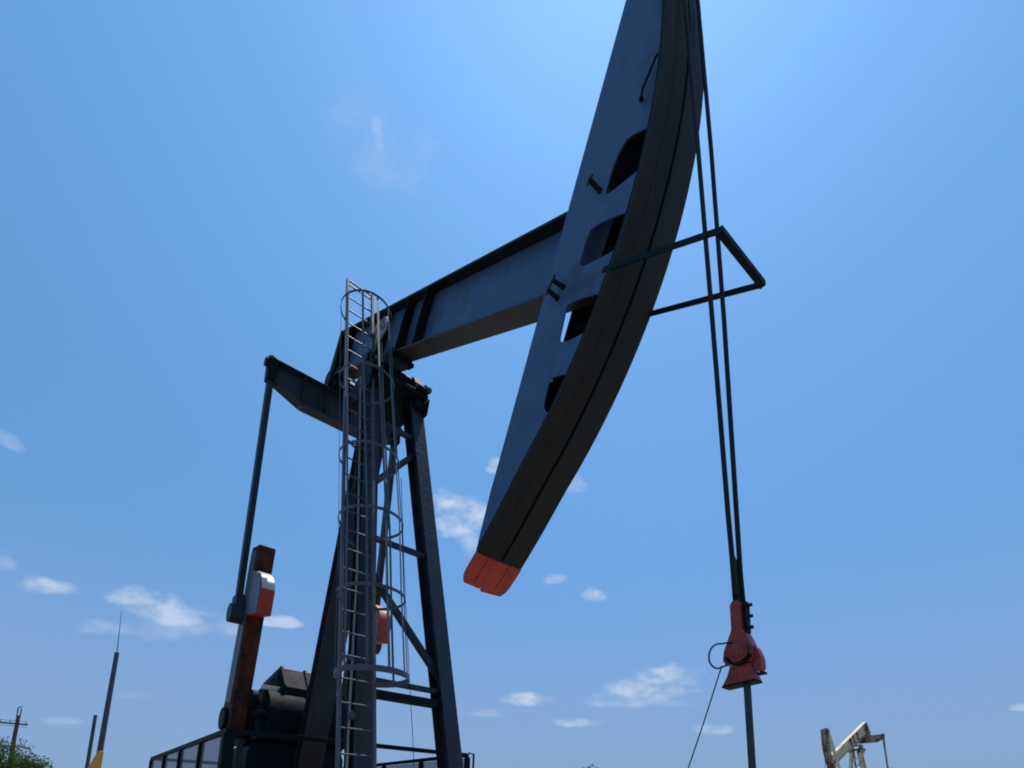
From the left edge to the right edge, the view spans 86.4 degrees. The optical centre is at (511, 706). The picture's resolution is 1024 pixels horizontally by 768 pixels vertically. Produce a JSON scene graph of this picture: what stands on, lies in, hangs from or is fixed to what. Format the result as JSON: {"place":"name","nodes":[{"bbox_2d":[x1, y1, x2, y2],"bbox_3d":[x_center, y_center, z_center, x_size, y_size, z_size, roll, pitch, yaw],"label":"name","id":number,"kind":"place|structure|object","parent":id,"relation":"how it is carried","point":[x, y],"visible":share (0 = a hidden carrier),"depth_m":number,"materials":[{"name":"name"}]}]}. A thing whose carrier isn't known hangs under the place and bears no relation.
{"place":"outdoors","nodes":[
{"label":"outdoors","id":0,"kind":"place"},
{"bbox_2d":[0,0,1023,767],"label":"sky","id":1,"kind":"structure","parent":0,"point":[192,191],"materials":[{"name":"blue"}]},
{"label":"ground","id":2,"kind":"structure","parent":0,"visible":0},
{"bbox_2d":[0,706,27,760],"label":"utility pole","id":3,"kind":"object","parent":2,"relation":"on","point":[15,730],"visible":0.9,"depth_m":51.90,"materials":[{"name":"brown wood"}]},
{"bbox_2d":[0,736,52,767],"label":"tree","id":4,"kind":"object","parent":2,"relation":"on","point":[17,760],"visible":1,"depth_m":44.27,"materials":[{"name":"green plant"}]},
{"bbox_2d":[85,715,96,767],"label":"slim pole","id":5,"kind":"object","parent":2,"relation":"on","point":[89,751],"visible":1,"depth_m":25.34,"materials":[{"name":"metal"}]},
{"bbox_2d":[88,611,121,767],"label":"vent stack","id":6,"kind":"object","parent":2,"relation":"on","point":[96,762],"visible":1,"depth_m":20.15,"materials":[{"name":"metal"}]},
{"bbox_2d":[148,728,474,767],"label":"guard fence","id":7,"kind":"object","parent":2,"relation":"on","point":[225,748],"visible":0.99,"depth_m":7.45,"materials":[{"name":"metal"}]},
{"bbox_2d":[821,722,888,767],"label":"pump jack","id":8,"kind":"object","parent":2,"relation":"on","point":[860,734],"visible":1,"depth_m":33.80,"materials":[{"name":"beige metal"}]},
{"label":"concrete pad","id":9,"kind":"structure","parent":0,"visible":0},
{"bbox_2d":[218,0,765,767],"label":"pump jack","id":10,"kind":"object","parent":9,"relation":"on","point":[594,258],"visible":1,"depth_m":6.27,"materials":[{"name":"paint"}]},
{"bbox_2d":[401,480,413,762],"bbox_3d":[-1.363,-1.052,7.121,0.481,4.091,0.008,11,-14,-40],"label":"hanging line","id":11,"kind":"object","parent":10,"relation":"hanging from","point":[406,625],"visible":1,"depth_m":7.11,"materials":[{"name":"metal"}]},
{"bbox_2d":[722,557,766,689],"bbox_3d":[1.590,-0.606,3.800,0.147,0.941,0.284,11,-14,-40],"label":"rod clamp","id":12,"kind":"object","parent":10,"relation":"hanging from","point":[744,658],"visible":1,"depth_m":3.75,"materials":[{"name":"metal"}]},
{"bbox_2d":[688,642,733,767],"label":"signal cable","id":13,"kind":"object","parent":12,"relation":"hanging from","point":[720,668],"visible":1,"depth_m":3.79,"materials":[{"name":"rubber"}]},
{"bbox_2d":[743,684,755,767],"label":"polished rod","id":14,"kind":"object","parent":12,"relation":"hanging from","point":[749,727],"visible":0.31,"depth_m":3.64,"materials":[{"name":"metal"}]}
]}

